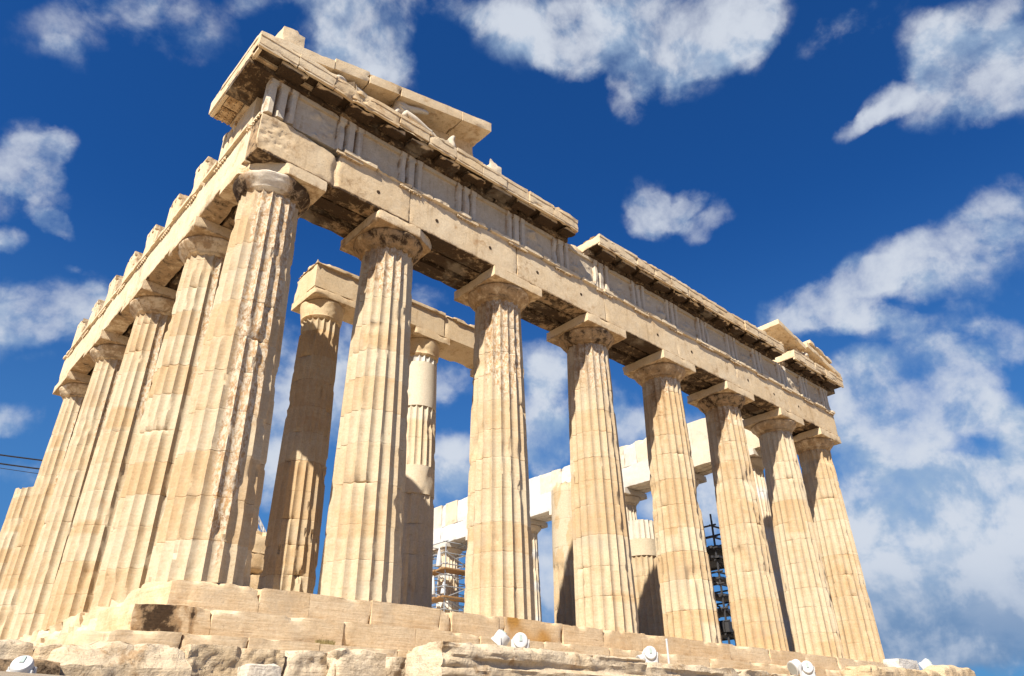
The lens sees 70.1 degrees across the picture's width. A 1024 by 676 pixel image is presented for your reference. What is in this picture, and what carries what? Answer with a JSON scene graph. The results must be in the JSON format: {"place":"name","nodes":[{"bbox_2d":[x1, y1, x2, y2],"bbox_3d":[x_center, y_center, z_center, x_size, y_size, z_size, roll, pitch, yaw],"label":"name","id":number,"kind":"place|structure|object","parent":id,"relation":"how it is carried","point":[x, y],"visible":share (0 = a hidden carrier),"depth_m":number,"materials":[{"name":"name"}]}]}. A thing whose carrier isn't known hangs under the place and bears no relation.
{"place":"outdoors","nodes":[
{"label":"outdoors","id":0,"kind":"place"},
{"bbox_2d":[0,463,39,469],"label":"overhead cable","id":1,"kind":"object","parent":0,"point":[19,466],"visible":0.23,"depth_m":47.63,"materials":[{"name":"black metal"}]},
{"bbox_2d":[0,454,42,460],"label":"overhead cable","id":2,"kind":"object","parent":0,"point":[21,457],"visible":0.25,"depth_m":47.91,"materials":[{"name":"black metal"}]},
{"bbox_2d":[0,671,61,675],"bbox_3d":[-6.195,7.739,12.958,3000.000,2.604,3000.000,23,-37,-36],"label":"ground","id":3,"kind":"structure","parent":0,"point":[4,673],"depth_m":8.16,"materials":[{"name":"beige stone"}]},
{"bbox_2d":[0,639,32,658],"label":"flat rock","id":4,"kind":"object","parent":3,"relation":"on","point":[12,648],"visible":0.6,"depth_m":10.16,"materials":[{"name":"stone"}]},
{"bbox_2d":[6,655,37,673],"bbox_3d":[-6.172,4.231,9.158,0.339,0.457,0.323,23,-37,-36],"label":"floodlight","id":5,"kind":"object","parent":3,"relation":"on","point":[23,664],"visible":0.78,"depth_m":9.13,"materials":[{"name":"white paint"}]},
{"bbox_2d":[0,659,59,674],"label":"dark block","id":6,"kind":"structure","parent":3,"relation":"on","point":[48,667],"depth_m":9.48,"materials":[{"name":"stone"}]},
{"bbox_2d":[32,643,62,659],"bbox_3d":[-6.593,4.798,10.179,0.362,0.976,0.603,23,-37,-36],"label":"stone","id":7,"kind":"object","parent":3,"relation":"on","point":[43,652],"visible":0.3,"depth_m":10.15,"materials":[{"name":"stone"}]},
{"bbox_2d":[47,641,191,675],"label":"corner rock","id":8,"kind":"object","parent":3,"relation":"on","point":[105,658],"visible":0.94,"depth_m":10.44,"materials":[{"name":"stone"}]},
{"bbox_2d":[237,663,281,675],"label":"stone","id":9,"kind":"object","parent":3,"relation":"on","point":[251,669],"visible":1,"depth_m":11.45,"materials":[{"name":"stone"}]},
{"bbox_2d":[326,647,386,675],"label":"split rock","id":10,"kind":"object","parent":3,"relation":"on","point":[344,661],"visible":1,"depth_m":12.73,"materials":[{"name":"stone"}]},
{"bbox_2d":[0,31,885,675],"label":"temple ruin","id":11,"kind":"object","parent":3,"relation":"on","point":[132,515],"visible":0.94,"depth_m":21.54,"materials":[{"name":"stone"}]},
{"bbox_2d":[257,516,266,532],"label":"crane","id":12,"kind":"object","parent":11,"relation":"on","point":[261,526],"visible":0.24,"depth_m":47.05,"materials":[{"name":"white paint"}]},
{"bbox_2d":[275,26,304,47],"bbox_3d":[-6.204,-8.061,20.215,0.680,0.872,0.667,23,-37,-36],"label":"loose block","id":13,"kind":"object","parent":11,"relation":"on","point":[291,35],"depth_m":20.04,"materials":[{"name":"stone"}]},
{"bbox_2d":[347,82,367,95],"bbox_3d":[-4.360,-7.008,21.224,1.191,0.366,0.389,23,-37,-36],"label":"horse head","id":14,"kind":"object","parent":11,"relation":"on","point":[354,86],"visible":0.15,"depth_m":20.98},
{"bbox_2d":[257,260,523,607],"bbox_3d":[-3.530,3.951,25.615,9.664,11.180,1.675,23,-37,-36],"label":"porch","id":15,"kind":"object","parent":11,"relation":"on","point":[324,303],"visible":0.52,"depth_m":23.75,"materials":[{"name":"stone"}]},
{"bbox_2d":[392,98,432,132],"bbox_3d":[-3.101,-6.780,22.412,1.348,1.009,0.585,15,-33,-26],"label":"reclining statue","id":16,"kind":"object","parent":11,"relation":"on","point":[405,109],"visible":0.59,"depth_m":22.17,"materials":[{"name":"stone"}]},
{"bbox_2d":[432,540,466,611],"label":"scaffold","id":17,"kind":"object","parent":11,"relation":"on","point":[444,571],"visible":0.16,"depth_m":52.40,"materials":[{"name":"metal"}]},
{"bbox_2d":[432,576,435,596],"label":"closed parasol","id":18,"kind":"object","parent":17,"relation":"on","point":[433,587],"visible":0.79,"depth_m":51.95,"materials":[{"name":"fabric"}]},
{"bbox_2d":[436,547,441,568],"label":"closed parasol","id":19,"kind":"object","parent":17,"relation":"on","point":[439,561],"visible":1,"depth_m":52.58,"materials":[{"name":"fabric"}]},
{"bbox_2d":[440,582,445,594],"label":"closed parasol","id":20,"kind":"object","parent":17,"relation":"on","point":[442,590],"visible":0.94,"depth_m":51.51,"materials":[{"name":"fabric"}]},
{"bbox_2d":[446,135,455,146],"bbox_3d":[-2.093,-6.185,23.154,0.670,0.634,0.487,12,-31,-22],"label":"seated statue","id":21,"kind":"object","parent":11,"relation":"on","point":[451,139],"visible":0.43,"depth_m":23.03,"materials":[{"name":"stone"}]},
{"bbox_2d":[487,159,501,173],"bbox_3d":[-0.724,-5.547,24.377,0.533,0.571,0.606,23,-37,-36],"label":"loose block","id":22,"kind":"object","parent":11,"relation":"on","point":[493,165],"depth_m":24.18,"materials":[{"name":"stone"}]},
{"bbox_2d":[491,629,509,645],"bbox_3d":[-0.261,6.843,16.335,0.420,0.602,0.438,23,-37,-36],"label":"floodlight","id":23,"kind":"object","parent":11,"relation":"on","point":[500,637],"visible":0.57,"depth_m":16.26,"materials":[{"name":"white paint"}]},
{"bbox_2d":[511,632,529,647],"bbox_3d":[0.191,7.038,16.667,0.420,0.571,0.324,1,-29,-3],"label":"floodlight","id":24,"kind":"object","parent":11,"relation":"on","point":[520,640],"visible":0.65,"depth_m":16.60,"materials":[{"name":"white paint"}]},
{"bbox_2d":[551,481,575,625],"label":"broken column","id":25,"kind":"structure","parent":11,"relation":"attached to","point":[563,575],"depth_m":28.57,"materials":[{"name":"stone"}]},
{"bbox_2d":[636,654,645,661],"bbox_3d":[3.384,8.493,19.129,0.222,0.369,0.265,13,-32,-23],"label":"floodlight","id":26,"kind":"object","parent":11,"relation":"on","point":[641,656],"visible":0.29,"depth_m":19.11,"materials":[{"name":"white paint"}]},
{"bbox_2d":[628,519,662,635],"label":"broken column","id":27,"kind":"structure","parent":11,"relation":"attached to","point":[644,560],"depth_m":31.04,"materials":[{"name":"stone"}]},
{"bbox_2d":[642,646,658,662],"bbox_3d":[3.685,8.520,19.441,0.420,0.576,0.331,-1,-29,0],"label":"floodlight","id":28,"kind":"object","parent":11,"relation":"on","point":[650,653],"visible":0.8,"depth_m":19.36,"materials":[{"name":"white paint"}]},
{"bbox_2d":[665,639,669,663],"bbox_3d":[4.277,8.681,19.989,0.065,0.820,0.068,23,-37,-36],"label":"marker post","id":29,"kind":"object","parent":11,"relation":"on","point":[667,649],"visible":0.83,"depth_m":20.01,"materials":[{"name":"white paint"}]},
{"bbox_2d":[787,659,802,675],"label":"floodlight","id":30,"kind":"object","parent":11,"relation":"on","point":[794,666],"visible":0.97,"depth_m":23.87,"materials":[{"name":"white paint"}]},
{"bbox_2d":[790,348,803,354],"bbox_3d":[14.229,0.919,36.492,0.839,0.582,0.609,23,-37,-36],"label":"loose block","id":31,"kind":"object","parent":11,"relation":"on","point":[797,350],"depth_m":36.26,"materials":[{"name":"stone"}]},
{"bbox_2d":[802,661,815,675],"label":"floodlight","id":32,"kind":"object","parent":11,"relation":"on","point":[808,668],"visible":0.81,"depth_m":24.26,"materials":[{"name":"white paint"}]},
{"bbox_2d":[883,659,919,669],"bbox_3d":[14.648,12.444,27.358,1.705,0.716,0.627,23,-37,-36],"label":"grey slab","id":33,"kind":"object","parent":11,"relation":"on","point":[907,664],"depth_m":27.04,"materials":[{"name":"stone"}]},
{"bbox_2d":[405,641,646,675],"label":"long boulder","id":34,"kind":"object","parent":3,"relation":"on","point":[440,658],"visible":1,"depth_m":13.76,"materials":[{"name":"stone"}]},
{"bbox_2d":[704,514,733,643],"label":"scaffold","id":35,"kind":"object","parent":3,"relation":"on","point":[715,554],"visible":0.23,"depth_m":41.05,"materials":[{"name":"metal"}]},
{"bbox_2d":[645,662,795,675],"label":"flat rock","id":36,"kind":"object","parent":3,"relation":"on","point":[657,669],"visible":0.66,"depth_m":18.09,"materials":[{"name":"stone"}]},
{"bbox_2d":[840,665,922,675],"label":"ochre rock","id":37,"kind":"object","parent":3,"relation":"on","point":[868,670],"visible":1,"depth_m":22.25,"materials":[{"name":"stone"}]},
{"bbox_2d":[918,658,932,668],"bbox_3d":[15.956,12.725,28.002,0.559,0.789,0.538,23,-37,-36],"label":"floodlight","id":38,"kind":"object","parent":3,"relation":"on","point":[924,663],"visible":0.56,"depth_m":27.96,"materials":[{"name":"white paint"}]},
{"bbox_2d":[913,669,941,675],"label":"ochre rock","id":39,"kind":"object","parent":3,"relation":"on","point":[926,672],"visible":0.52,"depth_m":24.79,"materials":[{"name":"stone"}]},
{"bbox_2d":[925,665,975,675],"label":"lone rock","id":40,"kind":"object","parent":3,"relation":"on","point":[947,670],"visible":0.88,"depth_m":26.79,"materials":[{"name":"stone"}]},
{"bbox_2d":[250,530,265,588],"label":"broken wall","id":41,"kind":"structure","parent":0,"point":[257,559],"depth_m":23.83,"materials":[{"name":"stone"}]},
{"bbox_2d":[315,639,335,644],"bbox_3d":[-3.442,5.605,13.465,0.429,0.100,0.235,23,-37,-36],"label":"grass tuft","id":42,"kind":"object","parent":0,"point":[327,641],"visible":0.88,"depth_m":13.40,"materials":[{"name":"beige plant"}]},
{"bbox_2d":[0,0,1023,675],"label":"sky","id":43,"kind":"structure","parent":0,"point":[848,174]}
]}

